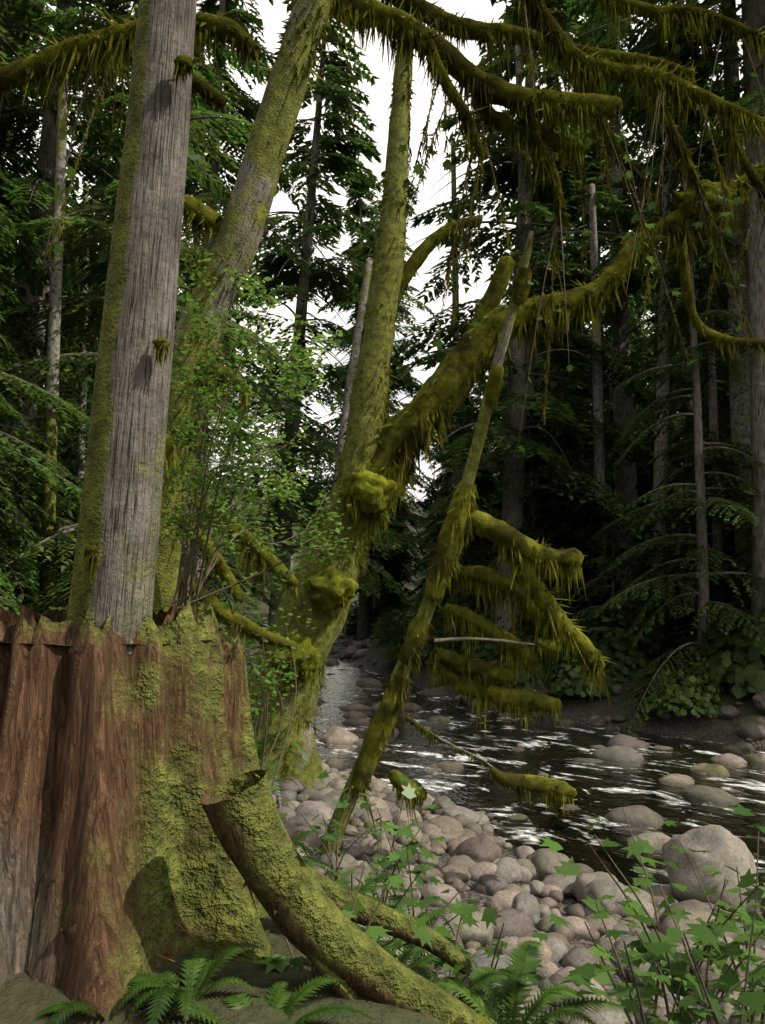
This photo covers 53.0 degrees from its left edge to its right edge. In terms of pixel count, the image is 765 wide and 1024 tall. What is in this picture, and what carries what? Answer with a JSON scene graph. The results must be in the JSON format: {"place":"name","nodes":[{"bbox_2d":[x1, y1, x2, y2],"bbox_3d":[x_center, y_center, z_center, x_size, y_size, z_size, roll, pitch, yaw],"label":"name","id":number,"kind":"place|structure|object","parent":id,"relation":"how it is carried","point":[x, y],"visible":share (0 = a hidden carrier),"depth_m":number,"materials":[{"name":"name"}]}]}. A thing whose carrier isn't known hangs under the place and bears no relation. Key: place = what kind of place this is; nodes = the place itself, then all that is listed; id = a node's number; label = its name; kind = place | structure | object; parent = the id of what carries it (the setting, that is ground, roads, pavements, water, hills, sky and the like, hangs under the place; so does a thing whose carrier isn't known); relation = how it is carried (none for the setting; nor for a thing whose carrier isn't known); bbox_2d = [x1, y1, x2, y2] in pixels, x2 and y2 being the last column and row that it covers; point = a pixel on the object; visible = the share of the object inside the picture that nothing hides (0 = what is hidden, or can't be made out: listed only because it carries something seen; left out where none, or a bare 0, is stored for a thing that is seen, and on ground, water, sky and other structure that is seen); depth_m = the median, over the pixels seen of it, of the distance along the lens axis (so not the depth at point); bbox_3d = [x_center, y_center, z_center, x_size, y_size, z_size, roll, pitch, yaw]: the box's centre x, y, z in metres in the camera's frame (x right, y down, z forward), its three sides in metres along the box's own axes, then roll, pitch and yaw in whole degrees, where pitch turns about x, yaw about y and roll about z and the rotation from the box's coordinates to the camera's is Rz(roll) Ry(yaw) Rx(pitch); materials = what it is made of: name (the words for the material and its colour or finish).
{"place":"outdoors","nodes":[
{"label":"outdoors","id":0,"kind":"place"},
{"bbox_2d":[0,29,37,310],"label":"conifer","id":1,"kind":"object","parent":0,"point":[12,267],"visible":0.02,"depth_m":33.37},
{"bbox_2d":[0,5,112,261],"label":"conifer","id":2,"kind":"object","parent":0,"point":[85,169],"depth_m":21.46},
{"bbox_2d":[2,130,114,594],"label":"conifer","id":3,"kind":"object","parent":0,"point":[94,154],"depth_m":50.28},
{"bbox_2d":[0,0,192,293],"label":"conifer","id":4,"kind":"object","parent":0,"point":[50,3],"depth_m":27.50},
{"bbox_2d":[0,0,236,597],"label":"conifer","id":5,"kind":"object","parent":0,"point":[11,119],"depth_m":20.58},
{"bbox_2d":[175,91,262,578],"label":"conifer","id":6,"kind":"object","parent":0,"point":[221,450],"depth_m":73.14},
{"bbox_2d":[185,276,254,568],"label":"conifer","id":7,"kind":"object","parent":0,"point":[230,402],"depth_m":91.95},
{"bbox_2d":[252,413,285,554],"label":"conifer","id":8,"kind":"object","parent":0,"point":[268,506],"depth_m":114.47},
{"bbox_2d":[254,392,314,572],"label":"conifer","id":9,"kind":"object","parent":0,"point":[296,478],"depth_m":114.48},
{"bbox_2d":[211,387,434,464],"label":"sky","id":10,"kind":"structure","parent":0,"point":[403,393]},
{"bbox_2d":[3,0,743,501],"bbox_3d":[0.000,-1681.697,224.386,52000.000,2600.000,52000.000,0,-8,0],"label":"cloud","id":11,"kind":"structure","parent":0,"point":[275,14],"depth_m":5109.66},
{"bbox_2d":[0,436,764,1023],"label":"ground","id":12,"kind":"structure","parent":0,"point":[24,998],"depth_m":3.14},
{"bbox_2d":[0,276,38,611],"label":"conifer","id":13,"kind":"object","parent":12,"relation":"on","point":[27,601],"depth_m":17.79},
{"bbox_2d":[0,145,38,586],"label":"conifer","id":14,"kind":"object","parent":12,"relation":"on","point":[4,360],"depth_m":24.61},
{"bbox_2d":[2,257,42,421],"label":"conifer","id":15,"kind":"object","parent":12,"relation":"on","point":[8,327],"depth_m":59.31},
{"bbox_2d":[0,204,51,614],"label":"conifer","id":16,"kind":"object","parent":12,"relation":"on","point":[10,519],"depth_m":14.68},
{"bbox_2d":[0,172,69,611],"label":"conifer","id":17,"kind":"object","parent":12,"relation":"on","point":[8,481],"depth_m":16.38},
{"bbox_2d":[24,457,61,611],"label":"conifer","id":18,"kind":"object","parent":12,"relation":"on","point":[37,527],"depth_m":27.98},
{"bbox_2d":[0,0,89,588],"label":"conifer","id":19,"kind":"object","parent":12,"relation":"on","point":[35,12],"depth_m":17.05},
{"bbox_2d":[0,153,93,595],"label":"conifer","id":20,"kind":"object","parent":12,"relation":"on","point":[64,521],"depth_m":35.74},
{"bbox_2d":[29,582,68,610],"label":"shrub","id":21,"kind":"object","parent":12,"relation":"on","point":[60,594],"visible":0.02,"depth_m":27.75,"materials":[{"name":"green plant"}]},
{"bbox_2d":[25,422,73,595],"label":"conifer","id":22,"kind":"object","parent":12,"relation":"on","point":[38,448],"depth_m":30.14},
{"bbox_2d":[54,343,92,593],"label":"conifer","id":23,"kind":"object","parent":12,"relation":"on","point":[65,478],"depth_m":48.72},
{"bbox_2d":[43,92,127,590],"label":"conifer","id":24,"kind":"object","parent":12,"relation":"on","point":[70,448],"depth_m":44.72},
{"bbox_2d":[0,0,310,622],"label":"conifer","id":25,"kind":"object","parent":12,"relation":"on","point":[96,267],"depth_m":18.21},
{"bbox_2d":[30,0,327,649],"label":"conifer","id":26,"kind":"object","parent":12,"relation":"on","point":[232,9],"depth_m":27.96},
{"bbox_2d":[97,886,267,961],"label":"twigs","id":27,"kind":"object","parent":12,"relation":"on","point":[190,931],"visible":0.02,"depth_m":3.14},
{"bbox_2d":[214,588,233,608],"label":"shrub","id":28,"kind":"object","parent":12,"relation":"on","point":[223,598],"visible":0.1,"depth_m":76.86,"materials":[{"name":"green plant"}]},
{"bbox_2d":[205,439,251,602],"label":"conifer","id":29,"kind":"object","parent":12,"relation":"on","point":[229,502],"depth_m":123.52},
{"bbox_2d":[0,596,492,1023],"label":"old stump","id":30,"kind":"object","parent":12,"relation":"on","point":[123,825],"visible":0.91,"depth_m":3.11,"materials":[{"name":"brown wood"}]},
{"bbox_2d":[66,0,196,653],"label":"tree trunk","id":31,"kind":"object","parent":30,"relation":"on","point":[119,518],"visible":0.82,"depth_m":3.32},
{"bbox_2d":[160,252,354,755],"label":"huckleberry leaves","id":32,"kind":"object","parent":30,"relation":"on","point":[180,435],"visible":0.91,"depth_m":4.01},
{"bbox_2d":[235,466,269,600],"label":"conifer","id":33,"kind":"object","parent":12,"relation":"on","point":[251,523],"depth_m":151.26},
{"bbox_2d":[244,580,261,609],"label":"conifer","id":34,"kind":"object","parent":12,"relation":"on","point":[253,604],"depth_m":104.29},
{"bbox_2d":[240,456,270,600],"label":"conifer","id":35,"kind":"object","parent":12,"relation":"on","point":[252,516],"depth_m":158.44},
{"bbox_2d":[252,566,268,602],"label":"conifer","id":36,"kind":"object","parent":12,"relation":"on","point":[266,593],"depth_m":158.58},
{"bbox_2d":[293,454,314,571],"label":"conifer","id":37,"kind":"object","parent":12,"relation":"on","point":[302,555],"depth_m":148.55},
{"bbox_2d":[204,0,417,627],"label":"conifer","id":38,"kind":"object","parent":12,"relation":"on","point":[345,159],"depth_m":38.08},
{"bbox_2d":[35,304,649,1023],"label":"ferns","id":39,"kind":"object","parent":12,"relation":"on","point":[513,980],"visible":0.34,"depth_m":3.25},
{"bbox_2d":[153,0,536,856],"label":"mossy tree","id":40,"kind":"object","parent":12,"relation":"on","point":[275,122],"visible":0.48,"depth_m":8.71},
{"bbox_2d":[0,0,764,1022],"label":"moss sleeves","id":41,"kind":"object","parent":40,"relation":"on","point":[374,490],"visible":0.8,"depth_m":8.55,"materials":[{"name":"plant"}]},
{"bbox_2d":[340,614,354,634],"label":"shrub","id":42,"kind":"object","parent":12,"relation":"on","point":[348,620],"visible":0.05,"depth_m":60.08,"materials":[{"name":"green plant"}]},
{"bbox_2d":[346,601,358,620],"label":"shrub","id":43,"kind":"object","parent":12,"relation":"on","point":[352,610],"visible":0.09,"depth_m":62.20,"materials":[{"name":"green plant"}]},
{"bbox_2d":[343,613,371,635],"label":"shrub","id":44,"kind":"object","parent":12,"relation":"on","point":[351,626],"visible":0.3,"depth_m":52.91,"materials":[{"name":"green plant"}]},
{"bbox_2d":[291,162,439,612],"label":"conifer","id":45,"kind":"object","parent":12,"relation":"on","point":[351,252],"depth_m":56.67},
{"bbox_2d":[298,192,434,640],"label":"conifer","id":46,"kind":"object","parent":12,"relation":"on","point":[397,542],"depth_m":51.64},
{"bbox_2d":[355,608,379,630],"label":"shrub","id":47,"kind":"object","parent":12,"relation":"on","point":[372,615],"visible":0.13,"depth_m":52.46,"materials":[{"name":"green plant"}]},
{"bbox_2d":[313,170,448,614],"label":"conifer","id":48,"kind":"object","parent":12,"relation":"on","point":[402,310],"depth_m":58.32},
{"bbox_2d":[0,0,764,1023],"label":"twigs and stems","id":49,"kind":"object","parent":12,"relation":"on","point":[186,574],"visible":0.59,"depth_m":4.05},
{"bbox_2d":[48,16,764,453],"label":"maple leaves","id":50,"kind":"object","parent":49,"relation":"attached to","point":[58,248],"visible":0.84,"depth_m":7.75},
{"bbox_2d":[243,627,764,1023],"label":"thimbleberry leaves","id":51,"kind":"object","parent":49,"relation":"attached to","point":[704,933],"visible":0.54,"depth_m":3.27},
{"bbox_2d":[348,496,417,611],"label":"conifer","id":52,"kind":"object","parent":12,"relation":"on","point":[356,601],"depth_m":62.89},
{"bbox_2d":[17,0,750,660],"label":"tree trunks","id":53,"kind":"object","parent":12,"relation":"on","point":[739,376],"visible":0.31,"depth_m":23.79,"materials":[{"name":"grey plant"}]},
{"bbox_2d":[370,608,398,634],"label":"shrub","id":54,"kind":"object","parent":12,"relation":"on","point":[375,622],"visible":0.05,"depth_m":47.55,"materials":[{"name":"green plant"}]},
{"bbox_2d":[370,606,403,638],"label":"shrub","id":55,"kind":"object","parent":12,"relation":"on","point":[381,632],"visible":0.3,"depth_m":42.74,"materials":[{"name":"green plant"}]},
{"bbox_2d":[357,386,424,592],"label":"conifer","id":56,"kind":"object","parent":12,"relation":"on","point":[415,510],"depth_m":78.13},
{"bbox_2d":[368,601,418,634],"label":"shrub","id":57,"kind":"object","parent":12,"relation":"on","point":[400,607],"visible":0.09,"depth_m":48.68,"materials":[{"name":"green plant"}]},
{"bbox_2d":[372,525,420,606],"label":"conifer","id":58,"kind":"object","parent":12,"relation":"on","point":[408,570],"depth_m":60.26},
{"bbox_2d":[372,498,421,610],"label":"conifer","id":59,"kind":"object","parent":12,"relation":"on","point":[390,565],"depth_m":57.45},
{"bbox_2d":[377,599,418,615],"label":"shrub","id":60,"kind":"object","parent":12,"relation":"on","point":[393,606],"visible":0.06,"depth_m":52.07,"materials":[{"name":"green plant"}]},
{"bbox_2d":[386,604,412,636],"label":"shrub","id":61,"kind":"object","parent":12,"relation":"on","point":[404,609],"visible":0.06,"depth_m":42.65,"materials":[{"name":"green plant"}]},
{"bbox_2d":[381,605,434,647],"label":"shrub","id":62,"kind":"object","parent":12,"relation":"on","point":[395,620],"visible":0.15,"depth_m":37.22,"materials":[{"name":"green plant"}]},
{"bbox_2d":[381,613,450,660],"bbox_3d":[1.795,5.676,34.948,4.325,2.152,3.850,5,-9,-35],"label":"shrub","id":63,"kind":"object","parent":12,"relation":"on","point":[395,651],"visible":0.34,"depth_m":34.06,"materials":[{"name":"green plant"}]},
{"bbox_2d":[411,460,448,601],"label":"conifer","id":64,"kind":"object","parent":12,"relation":"on","point":[423,574],"depth_m":87.65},
{"bbox_2d":[426,609,461,650],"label":"shrub","id":65,"kind":"object","parent":12,"relation":"on","point":[440,625],"visible":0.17,"depth_m":33.97,"materials":[{"name":"green plant"}]},
{"bbox_2d":[418,397,470,554],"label":"conifer","id":66,"kind":"object","parent":12,"relation":"on","point":[442,472],"depth_m":132.29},
{"bbox_2d":[409,404,489,611],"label":"conifer","id":67,"kind":"object","parent":12,"relation":"on","point":[434,522],"depth_m":46.32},
{"bbox_2d":[399,317,499,614],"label":"conifer","id":68,"kind":"object","parent":12,"relation":"on","point":[433,496],"depth_m":53.33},
{"bbox_2d":[441,490,490,608],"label":"conifer","id":69,"kind":"object","parent":12,"relation":"on","point":[474,509],"depth_m":49.16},
{"bbox_2d":[443,507,493,643],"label":"conifer","id":70,"kind":"object","parent":12,"relation":"on","point":[471,556],"depth_m":34.23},
{"bbox_2d":[435,614,502,661],"bbox_3d":[4.022,4.848,29.781,4.372,2.187,3.892,-3,-8,19],"label":"shrub","id":71,"kind":"object","parent":12,"relation":"on","point":[486,652],"visible":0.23,"depth_m":28.57,"materials":[{"name":"green plant"}]},
{"bbox_2d":[436,442,502,620],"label":"conifer","id":72,"kind":"object","parent":12,"relation":"on","point":[486,480],"depth_m":40.51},
{"bbox_2d":[448,303,508,484],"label":"conifer","id":73,"kind":"object","parent":12,"relation":"on","point":[480,388],"depth_m":76.53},
{"bbox_2d":[462,381,503,463],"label":"conifer","id":74,"kind":"object","parent":12,"relation":"on","point":[478,404],"depth_m":79.46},
{"bbox_2d":[475,471,523,608],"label":"conifer","id":75,"kind":"object","parent":12,"relation":"on","point":[496,503],"depth_m":44.01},
{"bbox_2d":[243,624,764,1023],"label":"creek rocks","id":76,"kind":"object","parent":12,"relation":"on","point":[471,843],"visible":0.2,"depth_m":9.18,"materials":[{"name":"stone"}]},
{"bbox_2d":[486,424,543,580],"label":"conifer","id":77,"kind":"object","parent":12,"relation":"on","point":[501,459],"depth_m":45.85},
{"bbox_2d":[463,213,577,579],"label":"conifer","id":78,"kind":"object","parent":12,"relation":"on","point":[503,389],"depth_m":51.57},
{"bbox_2d":[489,630,555,691],"bbox_3d":[4.890,5.087,26.603,3.530,2.003,3.142,6,-9,-36],"label":"shrub","id":79,"kind":"object","parent":12,"relation":"on","point":[522,677],"visible":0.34,"depth_m":25.39,"materials":[{"name":"green plant"}]},
{"bbox_2d":[493,624,554,666],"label":"shrub","id":80,"kind":"object","parent":12,"relation":"on","point":[529,629],"visible":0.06,"depth_m":27.71,"materials":[{"name":"green plant"}]},
{"bbox_2d":[475,199,586,405],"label":"conifer","id":81,"kind":"object","parent":12,"relation":"on","point":[563,240],"depth_m":80.83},
{"bbox_2d":[487,402,587,632],"bbox_3d":[5.764,1.097,30.466,5.334,11.421,5.642,-10,-11,41],"label":"conifer","id":82,"kind":"object","parent":12,"relation":"on","point":[541,526],"depth_m":30.54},
{"bbox_2d":[387,0,690,655],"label":"conifer","id":83,"kind":"object","parent":12,"relation":"on","point":[504,174],"depth_m":31.27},
{"bbox_2d":[494,328,615,619],"bbox_3d":[8.880,-2.406,36.591,6.864,19.154,7.094,-2,-8,31],"label":"conifer","id":84,"kind":"object","parent":12,"relation":"on","point":[585,393],"depth_m":36.22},
{"bbox_2d":[498,205,614,542],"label":"conifer","id":85,"kind":"object","parent":12,"relation":"on","point":[536,361],"depth_m":49.30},
{"bbox_2d":[523,371,616,621],"bbox_3d":[7.588,0.454,34.540,6.376,13.652,6.743,4,-7,-21],"label":"conifer","id":86,"kind":"object","parent":12,"relation":"on","point":[558,452],"depth_m":34.15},
{"bbox_2d":[541,648,619,697],"bbox_3d":[6.304,5.032,24.616,2.715,1.676,2.718,-7,-10,42],"label":"shrub","id":87,"kind":"object","parent":12,"relation":"on","point":[572,679],"visible":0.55,"depth_m":23.81,"materials":[{"name":"green plant"}]},
{"bbox_2d":[561,484,625,634],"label":"conifer","id":88,"kind":"object","parent":12,"relation":"on","point":[589,527],"depth_m":28.85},
{"bbox_2d":[570,443,616,604],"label":"conifer","id":89,"kind":"object","parent":12,"relation":"on","point":[608,473],"depth_m":37.94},
{"bbox_2d":[538,120,686,586],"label":"conifer","id":90,"kind":"object","parent":12,"relation":"on","point":[635,341],"depth_m":45.48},
{"bbox_2d":[563,604,663,681],"bbox_3d":[7.609,4.385,25.746,3.589,2.598,3.524,-5,-9,32],"label":"shrub","id":91,"kind":"object","parent":12,"relation":"on","point":[639,663],"visible":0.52,"depth_m":24.44,"materials":[{"name":"green plant"}]},
{"bbox_2d":[578,330,649,599],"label":"conifer","id":92,"kind":"object","parent":12,"relation":"on","point":[605,401],"depth_m":41.07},
{"bbox_2d":[605,650,631,680],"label":"shrub","id":93,"kind":"object","parent":12,"relation":"on","point":[618,674],"visible":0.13,"depth_m":24.07,"materials":[{"name":"green plant"}]},
{"bbox_2d":[569,489,669,644],"bbox_3d":[7.867,2.768,26.414,3.209,7.291,3.269,-15,-17,63],"label":"conifer","id":94,"kind":"object","parent":12,"relation":"on","point":[610,513],"depth_m":26.47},
{"bbox_2d":[597,627,659,676],"bbox_3d":[7.829,4.729,25.592,2.944,1.775,2.941,4,-9,-27],"label":"shrub","id":95,"kind":"object","parent":12,"relation":"on","point":[629,667],"visible":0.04,"depth_m":24.65,"materials":[{"name":"green plant"}]},
{"bbox_2d":[529,0,727,615],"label":"conifer","id":96,"kind":"object","parent":12,"relation":"on","point":[637,119],"depth_m":33.19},
{"bbox_2d":[589,620,675,676],"bbox_3d":[8.194,4.573,25.863,3.160,1.980,3.218,-3,-8,19],"label":"shrub","id":97,"kind":"object","parent":12,"relation":"on","point":[656,656],"visible":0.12,"depth_m":24.92,"materials":[{"name":"green plant"}]},
{"bbox_2d":[591,140,681,446],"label":"conifer","id":98,"kind":"object","parent":12,"relation":"on","point":[646,336],"depth_m":61.55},
{"bbox_2d":[611,405,685,591],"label":"conifer","id":99,"kind":"object","parent":12,"relation":"on","point":[646,441],"depth_m":44.07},
{"bbox_2d":[615,424,692,616],"bbox_3d":[13.532,1.331,39.200,5.705,12.215,6.033,-3,-10,27],"label":"conifer","id":100,"kind":"object","parent":12,"relation":"on","point":[640,469],"depth_m":39.73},
{"bbox_2d":[549,0,764,622],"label":"conifer","id":101,"kind":"object","parent":12,"relation":"on","point":[754,16],"depth_m":22.72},
{"bbox_2d":[643,609,686,625],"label":"shrub","id":102,"kind":"object","parent":12,"relation":"on","point":[680,620],"visible":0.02,"depth_m":29.32,"materials":[{"name":"green plant"}]},
{"bbox_2d":[619,465,711,627],"bbox_3d":[10.770,2.193,30.188,4.607,9.196,5.036,-9,-14,43],"label":"conifer","id":103,"kind":"object","parent":12,"relation":"on","point":[646,480],"depth_m":30.22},
{"bbox_2d":[638,319,692,520],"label":"conifer","id":104,"kind":"object","parent":12,"relation":"on","point":[683,410],"depth_m":52.04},
{"bbox_2d":[606,61,729,536],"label":"conifer","id":105,"kind":"object","parent":12,"relation":"on","point":[656,311],"depth_m":52.93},
{"bbox_2d":[615,157,734,622],"bbox_3d":[15.442,-5.530,37.558,9.680,26.135,9.365,0,-8,6],"label":"conifer","id":106,"kind":"object","parent":12,"relation":"on","point":[687,424],"depth_m":37.62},
{"bbox_2d":[590,79,764,735],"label":"conifer","id":107,"kind":"object","parent":12,"relation":"on","point":[680,314],"depth_m":23.31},
{"bbox_2d":[629,660,728,717],"bbox_3d":[8.553,4.936,21.775,2.808,1.496,3.154,0,-8,1],"label":"shrub","id":108,"kind":"object","parent":12,"relation":"on","point":[691,684],"visible":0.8,"depth_m":21.03,"materials":[{"name":"green plant"}]},
{"bbox_2d":[600,88,764,656],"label":"conifer","id":109,"kind":"object","parent":12,"relation":"on","point":[724,368],"depth_m":25.86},
{"bbox_2d":[664,622,713,660],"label":"shrub","id":110,"kind":"object","parent":12,"relation":"on","point":[676,639],"visible":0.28,"depth_m":27.05,"materials":[{"name":"green plant"}]},
{"bbox_2d":[644,454,734,623],"bbox_3d":[12.667,2.065,31.634,4.363,9.489,4.498,-6,-10,40],"label":"conifer","id":111,"kind":"object","parent":12,"relation":"on","point":[683,527],"depth_m":31.90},
{"bbox_2d":[694,403,735,619],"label":"conifer","id":112,"kind":"object","parent":12,"relation":"on","point":[730,518],"depth_m":28.12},
{"bbox_2d":[698,45,745,386],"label":"conifer","id":113,"kind":"object","parent":12,"relation":"on","point":[720,88],"depth_m":65.50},
{"bbox_2d":[686,601,764,698],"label":"shrub","id":114,"kind":"object","parent":12,"relation":"on","point":[737,654],"visible":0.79,"depth_m":21.32,"materials":[{"name":"green plant"}]},
{"bbox_2d":[722,466,750,625],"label":"conifer","id":115,"kind":"object","parent":12,"relation":"on","point":[741,552],"depth_m":23.40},
{"bbox_2d":[242,638,764,959],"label":"creek water","id":116,"kind":"structure","parent":0,"point":[604,788],"depth_m":15.94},
{"bbox_2d":[679,62,763,225],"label":"conifer","id":117,"kind":"object","parent":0,"point":[740,82],"depth_m":23.75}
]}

